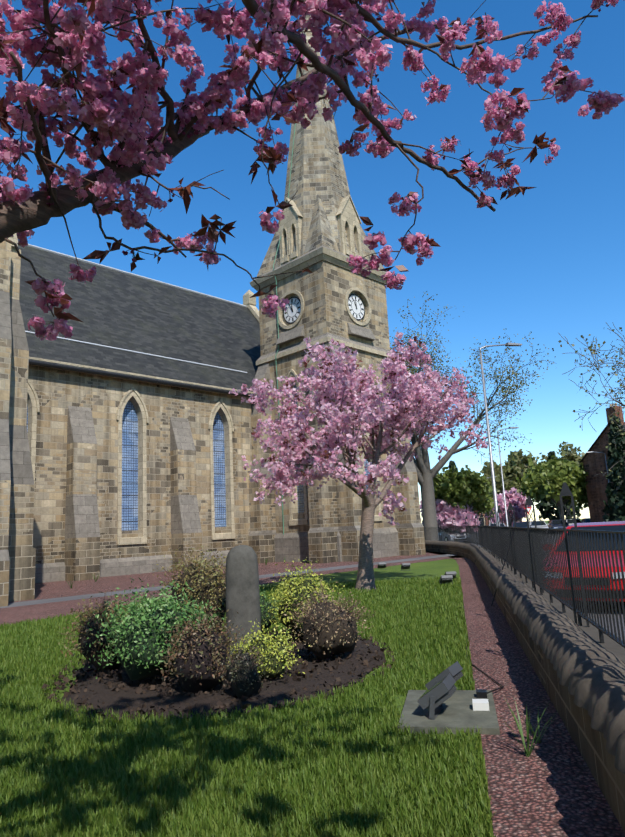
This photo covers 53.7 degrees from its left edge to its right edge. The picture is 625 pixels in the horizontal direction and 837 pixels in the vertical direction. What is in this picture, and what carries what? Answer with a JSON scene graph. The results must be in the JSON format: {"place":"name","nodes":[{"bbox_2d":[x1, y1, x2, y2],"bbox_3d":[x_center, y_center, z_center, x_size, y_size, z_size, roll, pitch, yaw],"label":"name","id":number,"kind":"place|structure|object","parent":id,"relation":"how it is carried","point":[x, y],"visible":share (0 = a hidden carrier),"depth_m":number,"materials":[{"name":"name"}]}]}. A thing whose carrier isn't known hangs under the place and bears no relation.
{"place":"outdoors","nodes":[
{"label":"outdoors","id":0,"kind":"place"},
{"bbox_2d":[0,554,455,607],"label":"church path","id":1,"kind":"structure","parent":0,"point":[24,603],"depth_m":19.61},
{"bbox_2d":[273,33,303,534],"bbox_3d":[-1.108,-8.827,37.318,0.480,33.603,2.841,-27,-26,66],"label":"church conductor","id":2,"kind":"object","parent":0,"point":[277,307],"visible":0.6,"depth_m":36.47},
{"bbox_2d":[0,519,581,836],"bbox_3d":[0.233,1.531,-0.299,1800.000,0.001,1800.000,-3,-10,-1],"label":"ground","id":3,"kind":"structure","parent":0,"point":[433,569],"depth_m":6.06,"materials":[{"name":"green plant"}]},
{"bbox_2d":[0,241,425,606],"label":"church wall","id":4,"kind":"structure","parent":3,"relation":"on","point":[63,468],"depth_m":30.98,"materials":[{"name":"beige stone"}]},
{"bbox_2d":[18,245,260,394],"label":"church roof slates","id":5,"kind":"object","parent":4,"relation":"on","point":[112,308],"depth_m":35.57,"materials":[{"name":"grey stone"}]},
{"bbox_2d":[25,244,247,372],"bbox_3d":[-18.630,-7.520,28.479,6.169,7.393,45.200,-13,-14,44],"label":"roof flashing","id":6,"kind":"object","parent":5,"relation":"on","point":[86,261],"visible":0.81,"depth_m":37.18,"materials":[{"name":"grey metal"}]},
{"bbox_2d":[29,360,255,427],"bbox_3d":[-8.500,2.648,29.989,0.475,9.557,16.500,-13,-14,44],"label":"gutter","id":7,"kind":"object","parent":4,"relation":"attached to","point":[58,366],"visible":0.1,"depth_m":30.38,"materials":[{"name":"grey metal"}]},
{"bbox_2d":[26,381,369,530],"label":"church windows","id":8,"kind":"structure","parent":4,"relation":"in","point":[129,470],"depth_m":30.90,"materials":[{"name":"blue glass"}]},
{"bbox_2d":[8,233,390,544],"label":"church dressings","id":9,"kind":"structure","parent":4,"relation":"attached to","point":[132,394],"depth_m":33.95,"materials":[{"name":"beige stone"}]},
{"bbox_2d":[0,245,422,582],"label":"church weatherings","id":10,"kind":"object","parent":4,"relation":"attached to","point":[81,517],"visible":0.38,"depth_m":29.71,"materials":[{"name":"beige stone"}]},
{"bbox_2d":[257,15,385,276],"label":"church spire","id":11,"kind":"structure","parent":4,"relation":"on","point":[318,180],"depth_m":37.63,"materials":[{"name":"beige stone"}]},
{"bbox_2d":[278,195,361,265],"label":"spire dormers","id":12,"kind":"object","parent":11,"relation":"attached to","point":[348,218],"visible":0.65,"depth_m":36.70,"materials":[{"name":"beige stone"}]},
{"bbox_2d":[284,295,363,321],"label":"clock faces","id":13,"kind":"object","parent":4,"relation":"attached to","point":[294,307],"visible":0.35,"depth_m":35.88,"materials":[{"name":"white"}]},
{"bbox_2d":[283,294,364,323],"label":"clock markings","id":14,"kind":"object","parent":4,"relation":"attached to","point":[300,304],"visible":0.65,"depth_m":35.93,"materials":[{"name":"black paint"}]},
{"bbox_2d":[41,626,394,721],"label":"shrub bed soil","id":15,"kind":"structure","parent":3,"relation":"on","point":[109,697],"depth_m":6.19,"materials":[{"name":"brown soil"}]},
{"bbox_2d":[58,589,140,669],"bbox_3d":[-2.436,2.533,7.394,1.171,0.943,1.328,-3,-10,-1],"label":"shrub","id":16,"kind":"object","parent":15,"relation":"on","point":[103,663],"depth_m":7.14,"materials":[{"name":"plant"}]},
{"bbox_2d":[82,577,223,680],"bbox_3d":[-1.762,2.288,6.741,1.552,1.082,1.548,-3,-10,-1],"label":"shrub","id":17,"kind":"object","parent":15,"relation":"on","point":[159,603],"depth_m":6.47,"materials":[{"name":"green plant"}]},
{"bbox_2d":[151,544,226,631],"bbox_3d":[-1.593,2.520,9.044,1.554,1.372,1.498,-3,-10,-1],"label":"shrub","id":18,"kind":"object","parent":15,"relation":"on","point":[210,566],"depth_m":8.81,"materials":[{"name":"brown plant"}]},
{"bbox_2d":[156,603,244,693],"bbox_3d":[-1.127,2.309,6.220,0.914,0.848,0.997,-3,-10,-1],"label":"shrub","id":19,"kind":"object","parent":15,"relation":"on","point":[207,681],"depth_m":6.03,"materials":[{"name":"brown plant"}]},
{"bbox_2d":[215,636,271,698],"bbox_3d":[-0.667,2.386,5.944,0.546,0.571,0.599,-3,-10,-1],"label":"small shrub","id":20,"kind":"object","parent":15,"relation":"on","point":[236,685],"depth_m":5.84,"materials":[{"name":"green plant"}]},
{"bbox_2d":[226,545,260,653],"bbox_3d":[-0.924,2.413,8.214,0.464,1.441,0.309,-3,-10,-1],"label":"stone post","id":21,"kind":"object","parent":15,"relation":"on","point":[242,588],"visible":0.9,"depth_m":8.10,"materials":[{"name":"grey stone"}]},
{"bbox_2d":[224,584,282,628],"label":"green shrub","id":22,"kind":"object","parent":15,"relation":"on","point":[264,615],"depth_m":9.42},
{"bbox_2d":[226,619,309,679],"bbox_3d":[-0.510,2.464,6.617,0.970,0.638,0.933,-3,-10,-1],"label":"shrub","id":23,"kind":"object","parent":15,"relation":"on","point":[281,652],"depth_m":6.43,"materials":[{"name":"plant"}]},
{"bbox_2d":[260,557,344,639],"bbox_3d":[-0.162,2.552,8.773,1.266,1.145,1.229,-3,-10,-1],"label":"gold shrub","id":24,"kind":"object","parent":15,"relation":"on","point":[284,590],"depth_m":8.57,"materials":[{"name":"yellow plant"}]},
{"bbox_2d":[282,579,375,660],"bbox_3d":[0.214,2.398,7.382,1.178,0.936,1.212,-3,-10,-1],"label":"shrub","id":25,"kind":"object","parent":15,"relation":"on","point":[320,649],"depth_m":7.20,"materials":[{"name":"brown plant"}]},
{"bbox_2d":[0,551,624,836],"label":"gravel","id":26,"kind":"structure","parent":3,"relation":"on","point":[548,787],"depth_m":5.05,"materials":[{"name":"red gravel"}]},
{"bbox_2d":[69,556,557,756],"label":"strap leaf plants","id":27,"kind":"object","parent":26,"relation":"on","point":[527,752],"visible":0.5,"depth_m":4.26,"materials":[{"name":"plant"}]},
{"bbox_2d":[229,331,487,591],"bbox_3d":[1.531,0.902,16.596,5.283,7.378,6.630,-11,-13,38],"label":"cherry tree","id":28,"kind":"object","parent":3,"relation":"on","point":[411,396],"depth_m":15.98,"materials":[{"name":"pink plant"}]},
{"bbox_2d":[246,336,474,511],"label":"cherry tree leaves","id":29,"kind":"object","parent":28,"relation":"attached to","point":[325,455],"visible":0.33,"depth_m":16.07,"materials":[{"name":"pink plant"}]},
{"bbox_2d":[377,562,386,569],"bbox_3d":[2.650,5.631,23.571,0.337,0.279,0.292,-3,-10,-1],"label":"floodlight","id":30,"kind":"object","parent":3,"relation":"on","point":[381,565],"visible":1,"depth_m":23.51,"materials":[{"name":"grey metal"}]},
{"bbox_2d":[401,563,410,570],"bbox_3d":[3.379,5.382,22.409,0.338,0.279,0.303,-3,-10,-1],"label":"floodlight","id":31,"kind":"object","parent":3,"relation":"on","point":[405,566],"visible":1,"depth_m":22.34,"materials":[{"name":"grey metal"}]},
{"bbox_2d":[439,575,452,585],"bbox_3d":[3.484,4.226,16.115,0.337,0.279,0.292,-3,-10,-1],"label":"floodlight","id":32,"kind":"object","parent":3,"relation":"on","point":[444,579],"visible":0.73,"depth_m":16.04,"materials":[{"name":"grey metal"}]},
{"bbox_2d":[398,690,499,734],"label":"concrete slab","id":33,"kind":"structure","parent":3,"relation":"on","point":[458,711],"depth_m":4.98,"materials":[{"name":"concrete"}]},
{"bbox_2d":[417,673,456,719],"bbox_3d":[1.032,2.280,5.088,0.277,0.285,0.332,-7,-11,22],"label":"floodlight","id":34,"kind":"object","parent":33,"relation":"on","point":[438,695],"visible":1,"depth_m":4.96,"materials":[{"name":"grey metal"}]},
{"bbox_2d":[420,675,446,697],"bbox_3d":[1.001,2.217,5.111,0.188,0.132,0.260,-7,-11,22],"label":"floodlight lens","id":35,"kind":"object","parent":34,"relation":"attached to","point":[434,685],"visible":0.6,"depth_m":5.11,"materials":[{"name":"glass"}]},
{"bbox_2d":[425,661,462,688],"bbox_3d":[1.192,2.357,5.554,0.277,0.285,0.332,-9,-12,28],"label":"floodlight","id":36,"kind":"object","parent":33,"relation":"on","point":[454,670],"visible":0.33,"depth_m":5.46,"materials":[{"name":"grey metal"}]},
{"bbox_2d":[472,699,488,710],"bbox_3d":[1.403,2.388,5.154,0.130,0.060,0.120,-5,-11,12],"label":"junction box","id":37,"kind":"object","parent":33,"relation":"on","point":[480,704],"visible":1,"depth_m":5.10,"materials":[{"name":"white plastic"}]},
{"bbox_2d":[463,601,503,697],"bbox_3d":[2.633,3.373,10.742,0.286,0.092,10.974,-5,-11,10],"label":"electrical cable","id":38,"kind":"object","parent":33,"relation":"on","point":[481,693],"visible":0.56,"depth_m":5.55,"materials":[{"name":"black rubber"}]},
{"bbox_2d":[444,571,456,577],"bbox_3d":[3.854,4.425,17.305,0.338,0.279,0.299,-3,-10,-1],"label":"floodlight","id":39,"kind":"object","parent":3,"relation":"on","point":[453,573],"visible":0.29,"depth_m":17.22,"materials":[{"name":"grey metal"}]},
{"bbox_2d":[425,540,624,832],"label":"boundary wall","id":40,"kind":"structure","parent":3,"relation":"on","point":[598,758],"depth_m":4.45,"materials":[{"name":"stone"}]},
{"bbox_2d":[422,482,624,647],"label":"railing","id":41,"kind":"object","parent":40,"relation":"on","point":[520,550],"visible":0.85,"depth_m":7.10,"materials":[{"name":"black metal"}]},
{"bbox_2d":[482,547,624,662],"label":"boundary wall top setts","id":42,"kind":"structure","parent":40,"relation":"on","point":[591,632],"depth_m":6.13,"materials":[{"name":"grey stone"}]},
{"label":"big cherry tree","id":43,"kind":"object","parent":3,"relation":"on","visible":0},
{"bbox_2d":[0,0,624,340],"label":"cherry","id":44,"kind":"object","parent":43,"relation":"attached to","point":[102,119],"visible":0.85,"depth_m":2.26,"materials":[{"name":"pink plant"}]},
{"bbox_2d":[296,463,304,512],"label":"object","id":45,"kind":"structure","parent":0,"point":[300,492],"depth_m":34.25,"materials":[{"name":"grey"}]},
{"bbox_2d":[0,0,609,332],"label":"tree branches","id":46,"kind":"object","parent":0,"point":[35,211],"visible":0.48,"depth_m":2.24,"materials":[{"name":"brown wood"}]},
{"bbox_2d":[8,0,608,312],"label":"cherry buds","id":47,"kind":"object","parent":46,"relation":"attached to","point":[30,146],"visible":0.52,"depth_m":2.19,"materials":[{"name":"pink plant"}]},
{"bbox_2d":[0,0,623,321],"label":"cherry young leaves","id":48,"kind":"object","parent":46,"relation":"attached to","point":[6,127],"visible":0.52,"depth_m":2.28,"materials":[{"name":"plant"}]},
{"bbox_2d":[0,0,624,522],"label":"sky","id":49,"kind":"structure","parent":0,"point":[549,261],"materials":[{"name":"blue"}]},
{"bbox_2d":[389,291,555,540],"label":"bare tree","id":50,"kind":"object","parent":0,"point":[426,474],"depth_m":46.40,"materials":[{"name":"plant"}]},
{"bbox_2d":[470,532,624,640],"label":"street asphalt","id":51,"kind":"structure","parent":0,"point":[598,608],"depth_m":10.28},
{"bbox_2d":[420,499,479,541],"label":"pink far tree","id":52,"kind":"object","parent":51,"relation":"on","point":[446,513],"depth_m":49.66,"materials":[{"name":"pink plant"}]},
{"bbox_2d":[448,460,457,472],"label":"tree","id":53,"kind":"object","parent":51,"relation":"on","point":[452,463],"visible":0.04,"depth_m":105.32,"materials":[{"name":"plant"}]},
{"bbox_2d":[438,528,469,541],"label":"parked car","id":54,"kind":"object","parent":51,"relation":"on","point":[464,536],"visible":0.15,"depth_m":49.84,"materials":[{"name":"grey paint"}]},
{"bbox_2d":[431,465,499,520],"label":"yellow green tree","id":55,"kind":"object","parent":51,"relation":"on","point":[451,492],"depth_m":50.21,"materials":[{"name":"plant"}]},
{"bbox_2d":[479,344,506,525],"bbox_3d":[7.876,1.253,25.487,1.452,9.052,0.192,0,-11,-18],"label":"street lamp","id":56,"kind":"object","parent":51,"relation":"on","point":[490,454],"visible":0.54,"depth_m":25.33,"materials":[{"name":"metal"}]},
{"bbox_2d":[505,342,521,345],"bbox_3d":[8.649,-3.174,26.537,0.700,0.110,0.260,0,-11,-15],"label":"street lamp","id":57,"kind":"object","parent":56,"relation":"attached to","point":[513,344],"visible":0.93,"depth_m":26.45,"materials":[{"name":"grey metal"}]},
{"bbox_2d":[488,523,505,525],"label":"parked car","id":58,"kind":"object","parent":51,"relation":"on","point":[491,524],"visible":0.04,"depth_m":61.93,"materials":[{"name":"grey paint"}]},
{"bbox_2d":[497,428,508,526],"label":"street lamp","id":59,"kind":"object","parent":51,"relation":"on","point":[502,480],"visible":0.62,"depth_m":43.07,"materials":[{"name":"metal"}]},
{"bbox_2d":[480,487,531,525],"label":"cherry tree","id":60,"kind":"object","parent":51,"relation":"on","point":[517,501],"depth_m":77.91,"materials":[{"name":"pink plant"}]},
{"bbox_2d":[480,449,539,521],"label":"birch tree","id":61,"kind":"object","parent":51,"relation":"on","point":[513,467],"depth_m":92.79,"materials":[{"name":"green plant"}]},
{"bbox_2d":[510,521,531,526],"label":"parked car","id":62,"kind":"object","parent":51,"relation":"on","point":[522,524],"visible":0.17,"depth_m":63.99,"materials":[{"name":"grey paint"}]},
{"bbox_2d":[529,520,548,531],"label":"parked car","id":63,"kind":"object","parent":51,"relation":"on","point":[541,524],"visible":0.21,"depth_m":65.92,"materials":[{"name":"grey paint"}]},
{"bbox_2d":[516,455,588,531],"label":"green tree","id":64,"kind":"object","parent":51,"relation":"on","point":[534,483],"depth_m":70.74,"materials":[{"name":"green plant"}]},
{"bbox_2d":[521,441,585,516],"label":"green tree","id":65,"kind":"object","parent":51,"relation":"on","point":[575,456],"depth_m":83.56,"materials":[{"name":"green plant"}]},
{"bbox_2d":[548,519,569,533],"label":"parked car","id":66,"kind":"object","parent":51,"relation":"on","point":[557,524],"visible":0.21,"depth_m":68.16,"materials":[{"name":"blue paint"}]},
{"bbox_2d":[538,451,580,522],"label":"tree","id":67,"kind":"object","parent":51,"relation":"on","point":[547,511],"depth_m":79.04,"materials":[{"name":"green plant"}]},
{"bbox_2d":[566,519,583,524],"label":"parked car","id":68,"kind":"object","parent":51,"relation":"on","point":[570,521],"visible":0.15,"depth_m":70.63,"materials":[{"name":"grey paint"}]},
{"bbox_2d":[542,521,624,601],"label":"red car","id":69,"kind":"object","parent":51,"relation":"on","point":[614,526],"visible":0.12,"depth_m":10.86,"materials":[{"name":"red paint"}]},
{"bbox_2d":[582,518,590,522],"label":"parked car","id":70,"kind":"object","parent":51,"relation":"on","point":[585,520],"visible":0.04,"depth_m":73.16,"materials":[{"name":"black paint"}]},
{"bbox_2d":[583,406,623,521],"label":"house","id":71,"kind":"structure","parent":51,"relation":"on","point":[594,462],"depth_m":68.16,"materials":[{"name":"brown brick"}]},
{"bbox_2d":[579,422,624,462],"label":"roof edge","id":72,"kind":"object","parent":71,"relation":"attached to","point":[596,440],"depth_m":68.22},
{"bbox_2d":[602,416,624,521],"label":"ivy","id":73,"kind":"object","parent":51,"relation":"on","point":[616,501],"depth_m":60.20,"materials":[{"name":"green plant"}]},
{"bbox_2d":[558,322,624,489],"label":"tree","id":74,"kind":"object","parent":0,"point":[621,389],"depth_m":25.04,"materials":[{"name":"plant"}]}
]}

